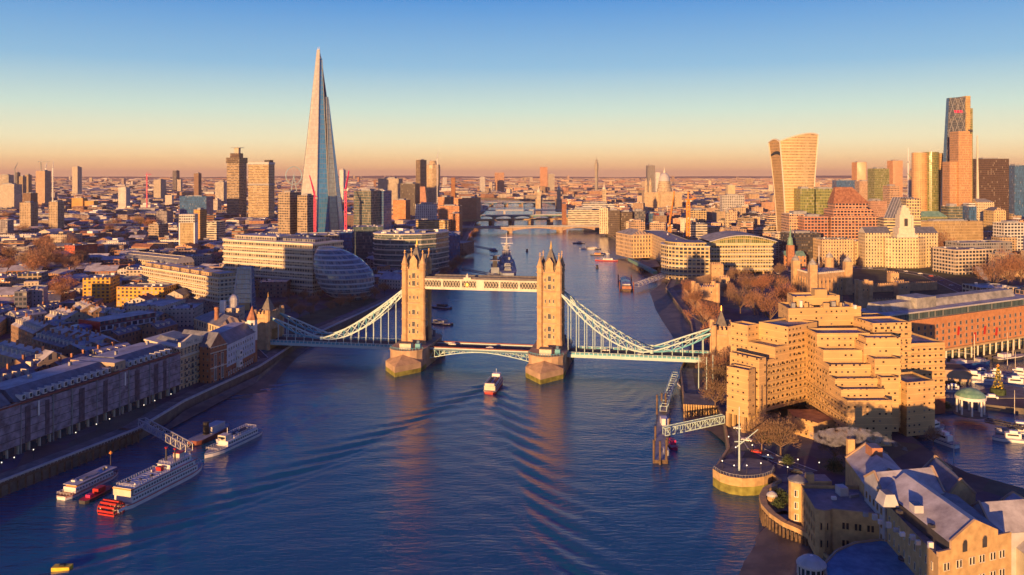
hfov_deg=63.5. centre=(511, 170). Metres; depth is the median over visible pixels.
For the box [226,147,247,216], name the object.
hospital tower
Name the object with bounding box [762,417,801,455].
bare tree
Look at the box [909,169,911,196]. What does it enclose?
office tower
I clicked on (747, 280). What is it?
bare tree
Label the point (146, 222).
bare tree
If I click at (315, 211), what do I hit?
tower crane
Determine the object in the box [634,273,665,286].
covered gangway
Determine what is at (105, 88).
sky
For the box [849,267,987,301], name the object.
moat lawn
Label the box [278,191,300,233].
office tower
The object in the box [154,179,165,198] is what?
office tower
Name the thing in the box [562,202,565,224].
brick tower
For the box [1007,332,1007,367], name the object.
mooring mast
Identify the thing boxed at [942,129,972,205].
bank tower
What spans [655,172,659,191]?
office tower
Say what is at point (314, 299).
bare tree
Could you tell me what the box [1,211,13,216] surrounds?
bare tree
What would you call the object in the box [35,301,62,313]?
gabled house
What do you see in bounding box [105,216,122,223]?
bare tree
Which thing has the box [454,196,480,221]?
brick block
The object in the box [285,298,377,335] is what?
park lawn
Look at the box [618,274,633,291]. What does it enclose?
pier vessel
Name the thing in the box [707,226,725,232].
office building
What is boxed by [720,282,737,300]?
bare tree
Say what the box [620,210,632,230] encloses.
glass office
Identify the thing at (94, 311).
pitched warehouse
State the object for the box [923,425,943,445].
bare tree
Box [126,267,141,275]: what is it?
office building
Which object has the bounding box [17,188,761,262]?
distant trees
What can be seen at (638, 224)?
tower block
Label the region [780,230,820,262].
office block
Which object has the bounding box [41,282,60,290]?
flat roofed block
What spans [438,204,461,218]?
office block
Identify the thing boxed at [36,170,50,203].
residential tower
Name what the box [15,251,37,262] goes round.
office building
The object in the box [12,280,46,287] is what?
office building
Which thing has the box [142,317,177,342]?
gabled house
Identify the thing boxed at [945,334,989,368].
sailing barge
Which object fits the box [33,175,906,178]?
hills
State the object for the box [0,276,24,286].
office building
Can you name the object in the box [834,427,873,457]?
bare tree
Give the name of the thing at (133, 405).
shop window
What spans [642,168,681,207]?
domed cathedral
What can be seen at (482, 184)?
office block
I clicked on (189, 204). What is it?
office tower
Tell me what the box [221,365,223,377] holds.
window
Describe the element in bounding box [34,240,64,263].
bare tree
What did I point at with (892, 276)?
stone gatehouse
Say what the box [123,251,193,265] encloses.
arched hall
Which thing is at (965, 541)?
arched window
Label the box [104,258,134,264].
office building
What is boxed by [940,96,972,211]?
wedge skyscraper
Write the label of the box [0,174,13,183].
office tower
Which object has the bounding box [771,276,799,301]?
bare tree
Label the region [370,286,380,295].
bare tree
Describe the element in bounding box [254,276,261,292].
office building
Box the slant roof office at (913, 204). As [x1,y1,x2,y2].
[877,197,920,232]
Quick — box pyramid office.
[820,187,878,238]
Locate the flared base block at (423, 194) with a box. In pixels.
[420,187,426,203]
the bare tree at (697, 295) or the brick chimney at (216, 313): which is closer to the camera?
the brick chimney at (216, 313)
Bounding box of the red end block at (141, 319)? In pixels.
[78,310,158,333]
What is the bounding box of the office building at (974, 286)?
[962,282,1016,293]
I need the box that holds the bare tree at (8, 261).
[0,256,18,267]
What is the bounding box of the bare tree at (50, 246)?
[39,237,56,251]
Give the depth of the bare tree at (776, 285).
762.74 m
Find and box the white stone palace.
[858,205,937,267]
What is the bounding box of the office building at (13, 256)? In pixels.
[0,249,15,259]
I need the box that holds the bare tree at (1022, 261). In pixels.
[1004,251,1023,283]
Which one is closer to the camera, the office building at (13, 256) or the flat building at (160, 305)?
the flat building at (160, 305)
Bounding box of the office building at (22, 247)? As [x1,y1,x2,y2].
[6,244,34,251]
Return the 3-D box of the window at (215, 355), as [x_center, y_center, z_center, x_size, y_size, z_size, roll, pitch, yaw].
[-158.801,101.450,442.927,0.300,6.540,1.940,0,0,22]
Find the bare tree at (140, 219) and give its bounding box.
[133,214,145,224]
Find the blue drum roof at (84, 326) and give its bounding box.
[71,323,92,331]
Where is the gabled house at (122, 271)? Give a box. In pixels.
[117,263,144,275]
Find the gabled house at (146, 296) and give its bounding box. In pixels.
[124,293,161,309]
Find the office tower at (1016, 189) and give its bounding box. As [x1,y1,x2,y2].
[1009,164,1023,218]
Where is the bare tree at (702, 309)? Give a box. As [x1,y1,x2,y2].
[682,300,722,327]
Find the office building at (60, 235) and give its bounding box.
[50,231,81,243]
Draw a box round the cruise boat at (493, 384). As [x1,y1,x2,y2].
[483,372,502,394]
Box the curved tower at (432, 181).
[427,161,439,202]
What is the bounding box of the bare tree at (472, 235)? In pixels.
[469,230,476,239]
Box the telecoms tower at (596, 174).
[595,157,597,189]
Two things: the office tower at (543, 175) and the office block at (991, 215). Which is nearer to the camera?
the office block at (991, 215)
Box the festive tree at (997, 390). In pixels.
[990,364,1005,395]
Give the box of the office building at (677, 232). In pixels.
[664,229,682,237]
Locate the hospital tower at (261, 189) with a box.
[248,160,274,218]
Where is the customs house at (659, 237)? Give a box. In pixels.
[644,230,687,262]
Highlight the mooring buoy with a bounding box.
[51,563,72,571]
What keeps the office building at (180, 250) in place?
on the ground at (902, 451)
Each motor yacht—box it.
[927,430,959,448]
[935,420,943,430]
[945,383,959,391]
[969,373,1002,384]
[970,370,980,379]
[976,367,987,373]
[983,368,1006,377]
[985,393,998,398]
[992,429,1023,443]
[995,420,1023,435]
[998,375,1023,387]
[1002,367,1023,377]
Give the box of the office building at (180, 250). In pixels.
[169,247,196,254]
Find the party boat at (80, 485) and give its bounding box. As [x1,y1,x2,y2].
[56,451,117,500]
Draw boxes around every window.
[5,448,14,458]
[16,444,25,453]
[27,440,35,449]
[38,436,46,445]
[48,432,56,441]
[58,428,66,437]
[68,425,75,433]
[77,421,84,430]
[87,418,93,426]
[98,414,102,422]
[104,411,111,419]
[113,408,118,416]
[121,405,127,413]
[130,402,135,410]
[137,399,143,407]
[144,396,150,404]
[152,393,157,401]
[159,391,164,398]
[166,388,171,395]
[173,386,178,393]
[214,354,216,366]
[214,368,216,380]
[221,352,223,364]
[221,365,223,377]
[794,490,798,497]
[794,502,798,509]
[794,514,798,520]
[854,523,857,531]
[858,524,861,531]
[963,540,967,551]
[982,535,987,547]
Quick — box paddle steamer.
[97,446,203,516]
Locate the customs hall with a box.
[616,228,651,257]
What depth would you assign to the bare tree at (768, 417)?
345.95 m
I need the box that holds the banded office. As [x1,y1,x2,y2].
[222,232,343,295]
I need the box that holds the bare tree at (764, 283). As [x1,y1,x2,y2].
[751,272,774,294]
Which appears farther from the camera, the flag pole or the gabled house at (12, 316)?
the gabled house at (12, 316)
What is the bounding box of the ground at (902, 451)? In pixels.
[0,185,1023,509]
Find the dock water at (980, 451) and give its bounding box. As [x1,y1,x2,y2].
[913,353,1023,487]
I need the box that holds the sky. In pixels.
[0,0,1023,176]
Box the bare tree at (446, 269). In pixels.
[438,264,453,273]
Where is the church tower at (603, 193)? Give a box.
[602,184,605,201]
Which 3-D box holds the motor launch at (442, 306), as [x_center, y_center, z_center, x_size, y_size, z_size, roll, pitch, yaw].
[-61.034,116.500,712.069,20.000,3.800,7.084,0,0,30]
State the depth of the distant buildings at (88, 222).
2740.76 m
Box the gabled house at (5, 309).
[0,303,13,314]
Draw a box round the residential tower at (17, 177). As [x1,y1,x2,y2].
[16,172,19,183]
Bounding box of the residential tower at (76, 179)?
[72,166,81,193]
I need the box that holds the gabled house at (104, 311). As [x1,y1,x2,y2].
[99,303,113,316]
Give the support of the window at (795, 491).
in the brick dock house at (826, 514)
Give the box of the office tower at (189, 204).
[180,195,212,213]
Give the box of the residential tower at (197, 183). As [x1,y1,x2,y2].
[194,172,200,194]
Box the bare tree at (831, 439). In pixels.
[818,428,846,460]
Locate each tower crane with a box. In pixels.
[14,163,17,182]
[52,166,53,200]
[145,173,151,206]
[309,175,317,231]
[344,171,348,229]
[437,149,438,203]
[667,191,674,232]
[685,192,695,239]
[907,148,909,196]
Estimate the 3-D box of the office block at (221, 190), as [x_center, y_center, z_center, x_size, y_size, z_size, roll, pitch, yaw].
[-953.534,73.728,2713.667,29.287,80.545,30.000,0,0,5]
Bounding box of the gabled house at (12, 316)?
[4,306,46,331]
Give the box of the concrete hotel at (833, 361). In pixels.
[726,288,944,446]
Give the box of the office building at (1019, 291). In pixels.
[1015,288,1023,294]
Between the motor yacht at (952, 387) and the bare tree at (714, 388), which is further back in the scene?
the motor yacht at (952, 387)
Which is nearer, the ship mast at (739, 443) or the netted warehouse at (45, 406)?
the ship mast at (739, 443)
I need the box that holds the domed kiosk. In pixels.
[766,491,777,504]
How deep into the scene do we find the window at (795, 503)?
263.92 m
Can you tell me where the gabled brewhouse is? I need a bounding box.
[182,329,226,383]
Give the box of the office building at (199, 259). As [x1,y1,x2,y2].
[180,254,211,266]
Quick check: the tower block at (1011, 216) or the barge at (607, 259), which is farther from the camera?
the tower block at (1011, 216)
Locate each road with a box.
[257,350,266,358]
[726,405,814,472]
[730,266,961,291]
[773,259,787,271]
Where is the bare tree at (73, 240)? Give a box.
[62,232,79,243]
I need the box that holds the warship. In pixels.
[498,233,516,275]
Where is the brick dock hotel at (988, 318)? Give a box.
[861,288,1023,361]
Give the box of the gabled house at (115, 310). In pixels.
[107,305,127,315]
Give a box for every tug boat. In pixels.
[79,485,111,503]
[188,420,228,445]
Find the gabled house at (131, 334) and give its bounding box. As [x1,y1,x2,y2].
[104,323,141,344]
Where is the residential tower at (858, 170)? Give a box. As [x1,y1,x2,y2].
[852,161,865,180]
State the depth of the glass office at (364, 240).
1012.11 m
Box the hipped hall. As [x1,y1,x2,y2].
[194,311,246,331]
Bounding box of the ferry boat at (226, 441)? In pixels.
[205,424,261,457]
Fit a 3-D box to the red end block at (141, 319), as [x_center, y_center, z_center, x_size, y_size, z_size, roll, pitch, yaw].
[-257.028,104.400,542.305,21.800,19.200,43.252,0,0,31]
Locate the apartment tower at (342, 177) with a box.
[339,169,345,199]
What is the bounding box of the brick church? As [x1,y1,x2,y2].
[779,227,805,265]
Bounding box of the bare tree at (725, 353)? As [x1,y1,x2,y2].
[717,347,730,363]
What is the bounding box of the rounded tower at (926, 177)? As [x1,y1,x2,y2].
[912,152,942,211]
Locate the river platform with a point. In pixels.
(653, 263)
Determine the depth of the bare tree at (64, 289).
700.57 m
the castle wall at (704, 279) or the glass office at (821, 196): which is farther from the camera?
the glass office at (821, 196)
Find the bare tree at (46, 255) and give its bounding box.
[17,245,57,264]
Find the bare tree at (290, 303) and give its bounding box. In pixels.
[287,297,298,311]
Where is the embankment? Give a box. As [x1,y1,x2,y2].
[2,198,1023,560]
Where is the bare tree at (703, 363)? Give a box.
[695,350,720,374]
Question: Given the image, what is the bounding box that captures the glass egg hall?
[313,246,374,300]
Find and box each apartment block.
[72,196,86,206]
[83,273,119,302]
[84,200,97,205]
[117,282,177,305]
[141,199,152,203]
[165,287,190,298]
[993,220,1023,252]
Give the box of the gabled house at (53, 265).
[48,262,67,270]
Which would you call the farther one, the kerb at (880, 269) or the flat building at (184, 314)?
the kerb at (880, 269)
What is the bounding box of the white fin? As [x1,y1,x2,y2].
[976,135,978,198]
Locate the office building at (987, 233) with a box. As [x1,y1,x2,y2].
[983,231,992,237]
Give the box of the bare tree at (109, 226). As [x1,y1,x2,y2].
[103,223,116,229]
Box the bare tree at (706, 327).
[699,322,708,342]
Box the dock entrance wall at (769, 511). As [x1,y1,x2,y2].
[759,483,807,537]
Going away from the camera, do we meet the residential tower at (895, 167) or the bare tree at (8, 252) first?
the bare tree at (8, 252)
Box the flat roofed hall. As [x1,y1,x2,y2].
[825,538,914,574]
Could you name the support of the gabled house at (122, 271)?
on the ground at (902, 451)
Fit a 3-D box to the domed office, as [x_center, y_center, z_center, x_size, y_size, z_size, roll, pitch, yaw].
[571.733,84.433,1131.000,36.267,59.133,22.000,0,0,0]
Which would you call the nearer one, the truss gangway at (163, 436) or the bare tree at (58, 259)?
the truss gangway at (163, 436)
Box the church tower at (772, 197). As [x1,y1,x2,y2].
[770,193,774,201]
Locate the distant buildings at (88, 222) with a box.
[0,175,1023,283]
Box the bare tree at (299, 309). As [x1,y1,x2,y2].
[291,300,306,317]
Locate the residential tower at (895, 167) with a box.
[887,160,902,196]
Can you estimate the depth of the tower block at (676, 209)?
1707.65 m
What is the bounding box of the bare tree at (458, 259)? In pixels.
[452,251,466,267]
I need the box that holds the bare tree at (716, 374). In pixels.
[703,362,727,397]
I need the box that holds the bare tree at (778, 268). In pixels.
[773,263,786,272]
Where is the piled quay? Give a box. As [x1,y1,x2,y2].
[683,393,716,416]
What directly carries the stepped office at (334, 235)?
on the ground at (902, 451)
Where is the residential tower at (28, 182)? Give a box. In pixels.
[25,174,31,191]
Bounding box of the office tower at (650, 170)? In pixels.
[646,164,654,191]
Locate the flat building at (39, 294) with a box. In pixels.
[28,285,47,306]
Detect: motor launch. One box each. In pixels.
[432,303,451,308]
[668,438,677,449]
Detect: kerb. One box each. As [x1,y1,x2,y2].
[725,405,816,473]
[741,265,960,291]
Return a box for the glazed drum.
[796,554,826,574]
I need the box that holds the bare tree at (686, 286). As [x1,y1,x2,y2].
[681,278,690,292]
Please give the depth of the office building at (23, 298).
631.13 m
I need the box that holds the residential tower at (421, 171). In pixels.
[416,159,426,198]
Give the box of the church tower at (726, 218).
[722,208,728,226]
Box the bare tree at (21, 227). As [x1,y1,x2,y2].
[16,224,31,229]
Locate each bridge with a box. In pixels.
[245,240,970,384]
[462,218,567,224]
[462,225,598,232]
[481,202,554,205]
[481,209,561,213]
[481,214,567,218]
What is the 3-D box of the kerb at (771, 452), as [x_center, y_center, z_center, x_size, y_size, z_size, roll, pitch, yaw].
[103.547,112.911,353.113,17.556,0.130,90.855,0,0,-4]
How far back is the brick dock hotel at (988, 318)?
502.30 m
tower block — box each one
[0,219,13,232]
[20,201,37,227]
[49,200,63,228]
[148,222,167,240]
[156,209,172,222]
[207,214,214,220]
[232,226,247,237]
[629,219,644,230]
[633,202,644,210]
[650,221,664,229]
[668,208,680,216]
[673,217,682,230]
[680,217,696,234]
[685,220,697,238]
[687,222,706,239]
[706,206,719,219]
[712,209,723,221]
[724,209,737,219]
[724,226,746,232]
[737,205,748,211]
[737,216,753,227]
[741,221,753,233]
[749,216,759,227]
[751,206,762,212]
[764,213,775,222]
[765,220,775,224]
[771,231,779,258]
[991,235,1016,253]
[1009,214,1021,219]
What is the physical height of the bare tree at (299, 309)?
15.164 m
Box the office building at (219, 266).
[209,263,223,269]
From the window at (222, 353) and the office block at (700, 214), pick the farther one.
the office block at (700, 214)
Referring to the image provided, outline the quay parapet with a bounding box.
[0,205,828,558]
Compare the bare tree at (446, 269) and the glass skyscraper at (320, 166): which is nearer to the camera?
the bare tree at (446, 269)
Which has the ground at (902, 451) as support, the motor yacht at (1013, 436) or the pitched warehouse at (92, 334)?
the pitched warehouse at (92, 334)
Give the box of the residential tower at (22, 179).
[19,175,25,192]
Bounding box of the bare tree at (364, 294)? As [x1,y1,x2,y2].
[359,292,368,299]
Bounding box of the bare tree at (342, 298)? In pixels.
[333,291,346,308]
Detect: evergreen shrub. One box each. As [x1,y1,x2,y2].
[771,497,785,507]
[775,488,787,499]
[777,492,787,503]
[781,454,794,464]
[822,457,844,472]
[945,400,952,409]
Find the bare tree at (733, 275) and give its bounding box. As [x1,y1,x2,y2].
[726,267,742,283]
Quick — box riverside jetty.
[0,427,142,497]
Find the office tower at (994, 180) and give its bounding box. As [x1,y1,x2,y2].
[973,158,1008,219]
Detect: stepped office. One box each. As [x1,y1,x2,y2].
[295,232,339,239]
[328,229,354,253]
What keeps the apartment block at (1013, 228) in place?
on the ground at (902, 451)
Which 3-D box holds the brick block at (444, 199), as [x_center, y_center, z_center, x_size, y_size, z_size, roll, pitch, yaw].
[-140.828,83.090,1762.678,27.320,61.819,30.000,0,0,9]
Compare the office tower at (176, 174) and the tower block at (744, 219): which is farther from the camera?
the office tower at (176, 174)
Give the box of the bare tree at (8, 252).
[0,244,21,258]
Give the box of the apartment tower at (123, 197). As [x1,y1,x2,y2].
[118,187,129,208]
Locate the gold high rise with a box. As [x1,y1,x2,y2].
[179,213,197,244]
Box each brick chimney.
[214,307,218,319]
[451,178,454,197]
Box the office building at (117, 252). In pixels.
[115,248,147,255]
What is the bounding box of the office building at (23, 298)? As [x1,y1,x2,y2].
[14,287,35,309]
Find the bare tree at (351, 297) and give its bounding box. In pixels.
[343,293,356,305]
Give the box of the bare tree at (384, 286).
[377,279,391,294]
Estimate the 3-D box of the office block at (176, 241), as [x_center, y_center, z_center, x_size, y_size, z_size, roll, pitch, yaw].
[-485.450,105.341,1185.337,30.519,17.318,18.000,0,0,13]
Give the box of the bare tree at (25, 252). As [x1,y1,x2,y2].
[13,245,42,263]
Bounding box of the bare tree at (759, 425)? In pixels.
[741,415,780,451]
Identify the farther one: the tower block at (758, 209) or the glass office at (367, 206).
the tower block at (758, 209)
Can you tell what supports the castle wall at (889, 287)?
on the ground at (902, 451)
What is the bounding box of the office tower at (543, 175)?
[540,166,547,190]
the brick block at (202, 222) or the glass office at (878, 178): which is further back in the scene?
the glass office at (878, 178)
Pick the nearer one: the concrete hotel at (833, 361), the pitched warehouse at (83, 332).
the concrete hotel at (833, 361)
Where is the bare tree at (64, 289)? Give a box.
[48,281,75,301]
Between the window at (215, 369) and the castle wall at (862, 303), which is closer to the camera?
the window at (215, 369)
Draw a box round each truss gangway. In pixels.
[138,417,192,452]
[660,372,677,411]
[662,414,724,435]
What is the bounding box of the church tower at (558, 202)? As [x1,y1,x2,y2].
[555,185,561,211]
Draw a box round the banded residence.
[140,260,235,310]
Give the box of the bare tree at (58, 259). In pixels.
[48,245,73,266]
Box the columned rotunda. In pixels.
[953,387,987,418]
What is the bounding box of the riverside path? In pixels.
[0,200,830,555]
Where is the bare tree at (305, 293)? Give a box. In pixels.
[297,287,309,298]
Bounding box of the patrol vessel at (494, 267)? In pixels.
[489,255,499,274]
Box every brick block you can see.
[64,243,97,254]
[194,207,206,239]
[393,199,409,219]
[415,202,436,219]
[438,195,453,204]
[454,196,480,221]
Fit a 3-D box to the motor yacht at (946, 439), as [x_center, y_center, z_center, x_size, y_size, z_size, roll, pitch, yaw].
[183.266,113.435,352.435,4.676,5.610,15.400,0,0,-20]
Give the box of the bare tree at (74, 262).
[60,253,89,269]
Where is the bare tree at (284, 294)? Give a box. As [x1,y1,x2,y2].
[281,289,295,300]
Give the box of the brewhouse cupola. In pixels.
[220,294,244,320]
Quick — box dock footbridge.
[985,418,1023,429]
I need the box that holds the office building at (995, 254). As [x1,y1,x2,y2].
[988,252,1019,276]
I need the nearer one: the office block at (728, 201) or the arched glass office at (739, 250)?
the arched glass office at (739, 250)
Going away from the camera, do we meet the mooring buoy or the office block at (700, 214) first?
the mooring buoy
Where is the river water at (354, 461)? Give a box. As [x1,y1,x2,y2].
[0,199,763,574]
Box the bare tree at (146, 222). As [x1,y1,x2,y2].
[143,218,156,225]
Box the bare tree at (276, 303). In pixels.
[272,300,286,308]
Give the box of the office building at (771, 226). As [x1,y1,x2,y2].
[757,224,775,230]
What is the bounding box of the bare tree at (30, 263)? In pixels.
[23,248,51,270]
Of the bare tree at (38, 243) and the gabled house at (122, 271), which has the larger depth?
the bare tree at (38, 243)
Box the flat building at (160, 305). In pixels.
[128,298,185,311]
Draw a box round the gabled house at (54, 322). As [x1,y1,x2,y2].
[45,316,74,326]
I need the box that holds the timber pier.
[653,393,670,464]
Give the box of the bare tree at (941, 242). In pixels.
[938,231,956,246]
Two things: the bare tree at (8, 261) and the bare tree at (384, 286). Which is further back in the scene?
the bare tree at (8, 261)
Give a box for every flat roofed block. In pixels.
[0,273,16,277]
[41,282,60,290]
[48,290,74,300]
[60,296,102,308]
[371,265,400,273]
[377,270,401,274]
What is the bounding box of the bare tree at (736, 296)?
[724,288,752,313]
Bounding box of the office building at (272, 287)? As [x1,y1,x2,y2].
[259,279,290,297]
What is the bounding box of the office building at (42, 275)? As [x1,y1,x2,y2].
[17,270,48,281]
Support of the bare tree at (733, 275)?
on the ground at (902, 451)
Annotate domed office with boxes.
[920,211,947,219]
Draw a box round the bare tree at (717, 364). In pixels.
[708,357,729,381]
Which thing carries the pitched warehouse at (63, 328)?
on the ground at (902, 451)
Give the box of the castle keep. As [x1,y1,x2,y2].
[791,251,852,294]
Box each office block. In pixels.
[160,238,178,247]
[207,220,224,240]
[215,181,226,201]
[378,177,402,205]
[400,182,419,215]
[416,219,450,230]
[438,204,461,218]
[480,177,484,191]
[495,172,503,191]
[548,174,554,190]
[568,207,598,228]
[582,201,613,208]
[599,206,609,233]
[631,209,644,220]
[645,211,653,222]
[654,212,667,222]
[688,208,706,222]
[720,194,743,210]
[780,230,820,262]
[781,211,810,230]
[798,214,828,237]
[813,237,853,264]
[832,179,856,188]
[849,238,857,263]
[855,180,867,199]
[867,199,886,216]
[883,184,899,208]
[921,219,982,241]
[932,246,993,274]
[941,203,962,218]
[945,240,1011,252]
[963,204,976,219]
[972,199,993,220]
[983,207,1005,230]
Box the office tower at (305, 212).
[297,194,313,232]
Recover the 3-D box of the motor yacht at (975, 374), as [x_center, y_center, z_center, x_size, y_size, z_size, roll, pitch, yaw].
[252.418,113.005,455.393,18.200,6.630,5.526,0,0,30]
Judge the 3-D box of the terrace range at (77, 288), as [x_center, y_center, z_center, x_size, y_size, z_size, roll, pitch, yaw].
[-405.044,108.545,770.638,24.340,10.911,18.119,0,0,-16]
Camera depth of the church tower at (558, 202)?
2294.97 m
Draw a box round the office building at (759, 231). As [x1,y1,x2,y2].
[754,227,773,236]
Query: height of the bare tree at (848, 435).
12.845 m
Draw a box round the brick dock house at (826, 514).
[787,472,878,557]
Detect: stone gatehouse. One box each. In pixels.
[691,280,719,306]
[710,262,722,281]
[719,275,729,295]
[854,279,872,304]
[887,271,898,283]
[893,280,909,295]
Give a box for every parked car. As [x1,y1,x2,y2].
[741,437,752,441]
[750,449,761,453]
[762,454,773,459]
[789,468,801,473]
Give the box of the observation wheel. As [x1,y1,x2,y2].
[285,166,301,190]
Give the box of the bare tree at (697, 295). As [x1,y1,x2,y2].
[681,282,704,310]
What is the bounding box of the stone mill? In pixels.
[144,330,203,389]
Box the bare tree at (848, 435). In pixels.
[834,429,861,446]
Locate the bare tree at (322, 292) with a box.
[315,288,325,298]
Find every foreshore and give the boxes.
[151,347,308,438]
[339,299,401,329]
[633,258,657,278]
[650,282,691,342]
[685,413,724,442]
[739,527,813,574]
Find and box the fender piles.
[759,501,809,547]
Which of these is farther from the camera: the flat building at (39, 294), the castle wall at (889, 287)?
the castle wall at (889, 287)
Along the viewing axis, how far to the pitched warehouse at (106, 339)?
481.99 m
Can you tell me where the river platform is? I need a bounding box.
[639,259,659,273]
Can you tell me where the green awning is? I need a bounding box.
[628,258,657,273]
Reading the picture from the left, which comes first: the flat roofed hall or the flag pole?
the flag pole
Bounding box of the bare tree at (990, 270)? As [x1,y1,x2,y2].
[973,258,1017,282]
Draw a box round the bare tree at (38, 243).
[29,236,46,248]
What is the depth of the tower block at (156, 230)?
1289.51 m
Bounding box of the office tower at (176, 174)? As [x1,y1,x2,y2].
[173,170,179,190]
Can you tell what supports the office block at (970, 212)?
on the ground at (902, 451)
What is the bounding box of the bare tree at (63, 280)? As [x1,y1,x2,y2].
[47,270,80,288]
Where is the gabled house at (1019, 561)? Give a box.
[1016,532,1023,574]
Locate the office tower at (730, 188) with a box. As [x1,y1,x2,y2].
[726,184,734,193]
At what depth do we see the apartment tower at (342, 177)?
2997.94 m
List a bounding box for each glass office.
[353,224,382,258]
[354,189,380,224]
[373,228,448,272]
[378,189,391,229]
[449,232,459,264]
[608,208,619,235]
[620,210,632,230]
[699,231,776,273]
[794,187,813,213]
[812,187,832,214]
[868,167,888,199]
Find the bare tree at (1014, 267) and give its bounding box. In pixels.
[989,247,1023,285]
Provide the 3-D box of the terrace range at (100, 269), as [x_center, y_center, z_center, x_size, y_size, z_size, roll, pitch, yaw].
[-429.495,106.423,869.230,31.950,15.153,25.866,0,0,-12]
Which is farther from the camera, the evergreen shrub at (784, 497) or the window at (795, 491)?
the evergreen shrub at (784, 497)
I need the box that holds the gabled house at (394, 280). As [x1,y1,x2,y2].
[379,273,401,288]
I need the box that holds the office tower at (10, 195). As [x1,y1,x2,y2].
[0,183,21,208]
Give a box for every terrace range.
[0,267,8,273]
[0,287,24,296]
[0,295,13,305]
[7,265,48,274]
[47,277,80,282]
[48,293,62,302]
[49,267,82,279]
[51,273,87,281]
[64,262,104,270]
[65,281,82,293]
[83,265,121,274]
[100,254,125,263]
[114,264,133,267]
[120,274,141,284]
[175,297,212,313]
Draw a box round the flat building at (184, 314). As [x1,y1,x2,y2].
[164,303,202,325]
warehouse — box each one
[0,315,6,336]
[0,338,67,368]
[0,341,180,460]
[0,362,35,381]
[3,349,61,371]
[11,313,55,345]
[32,327,102,350]
[42,349,93,369]
[45,305,92,323]
[49,322,72,334]
[56,336,109,356]
[67,324,81,335]
[72,298,94,313]
[75,325,89,338]
[82,328,96,339]
[88,301,100,317]
[89,330,120,344]
[90,341,130,354]
[145,306,174,320]
[210,322,255,377]
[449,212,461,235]
[460,240,473,255]
[845,438,900,495]
[863,473,1010,574]
[864,465,944,539]
[922,455,975,504]
[970,499,1023,574]
[998,491,1023,500]
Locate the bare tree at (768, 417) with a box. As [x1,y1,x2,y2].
[758,412,783,434]
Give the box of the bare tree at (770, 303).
[744,287,785,319]
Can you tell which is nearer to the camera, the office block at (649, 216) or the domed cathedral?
the office block at (649, 216)
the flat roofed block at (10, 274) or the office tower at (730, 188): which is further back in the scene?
the office tower at (730, 188)
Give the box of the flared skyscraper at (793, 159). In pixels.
[768,133,818,231]
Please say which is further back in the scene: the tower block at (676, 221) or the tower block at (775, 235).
the tower block at (676, 221)
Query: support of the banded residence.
on the ground at (902, 451)
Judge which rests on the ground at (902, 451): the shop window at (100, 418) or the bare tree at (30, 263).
the bare tree at (30, 263)
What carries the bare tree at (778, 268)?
on the ground at (902, 451)
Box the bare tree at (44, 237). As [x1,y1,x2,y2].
[40,234,56,242]
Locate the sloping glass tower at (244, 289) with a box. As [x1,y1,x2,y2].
[233,266,256,321]
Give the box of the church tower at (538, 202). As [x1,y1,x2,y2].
[535,187,541,208]
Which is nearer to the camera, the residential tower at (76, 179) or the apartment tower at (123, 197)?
the apartment tower at (123, 197)
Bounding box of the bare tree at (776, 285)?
[765,273,787,290]
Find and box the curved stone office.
[661,239,709,279]
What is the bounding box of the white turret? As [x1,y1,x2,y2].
[246,306,257,361]
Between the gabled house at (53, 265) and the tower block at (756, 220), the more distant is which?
the tower block at (756, 220)
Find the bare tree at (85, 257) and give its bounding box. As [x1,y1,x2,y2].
[66,247,94,262]
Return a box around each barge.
[432,318,452,325]
[595,258,617,260]
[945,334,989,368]
[993,343,1023,362]
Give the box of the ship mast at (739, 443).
[734,407,757,470]
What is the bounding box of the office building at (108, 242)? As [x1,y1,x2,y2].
[102,240,128,252]
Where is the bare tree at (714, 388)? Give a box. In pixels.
[698,377,726,409]
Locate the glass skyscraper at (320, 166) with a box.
[301,49,345,231]
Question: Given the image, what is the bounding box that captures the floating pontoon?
[979,384,1023,398]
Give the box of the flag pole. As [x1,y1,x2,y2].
[698,355,698,387]
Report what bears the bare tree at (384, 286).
on the ground at (902, 451)
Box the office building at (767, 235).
[763,233,770,238]
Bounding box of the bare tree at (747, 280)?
[735,269,758,292]
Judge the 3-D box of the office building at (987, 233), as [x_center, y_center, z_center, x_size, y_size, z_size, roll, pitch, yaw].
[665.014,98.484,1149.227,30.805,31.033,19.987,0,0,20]
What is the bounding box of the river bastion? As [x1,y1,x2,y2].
[713,458,774,495]
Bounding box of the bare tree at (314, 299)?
[305,291,320,308]
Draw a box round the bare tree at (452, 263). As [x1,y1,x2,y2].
[446,259,458,268]
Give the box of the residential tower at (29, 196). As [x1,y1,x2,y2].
[22,192,37,201]
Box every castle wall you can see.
[681,270,730,287]
[684,289,717,322]
[853,281,936,292]
[857,299,894,308]
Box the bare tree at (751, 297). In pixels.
[742,288,764,314]
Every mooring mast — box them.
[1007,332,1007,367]
[1014,390,1014,421]
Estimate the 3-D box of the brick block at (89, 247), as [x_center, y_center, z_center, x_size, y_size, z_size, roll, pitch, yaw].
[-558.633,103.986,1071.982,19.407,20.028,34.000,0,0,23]
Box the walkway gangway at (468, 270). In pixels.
[462,268,494,274]
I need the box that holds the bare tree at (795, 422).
[779,416,803,434]

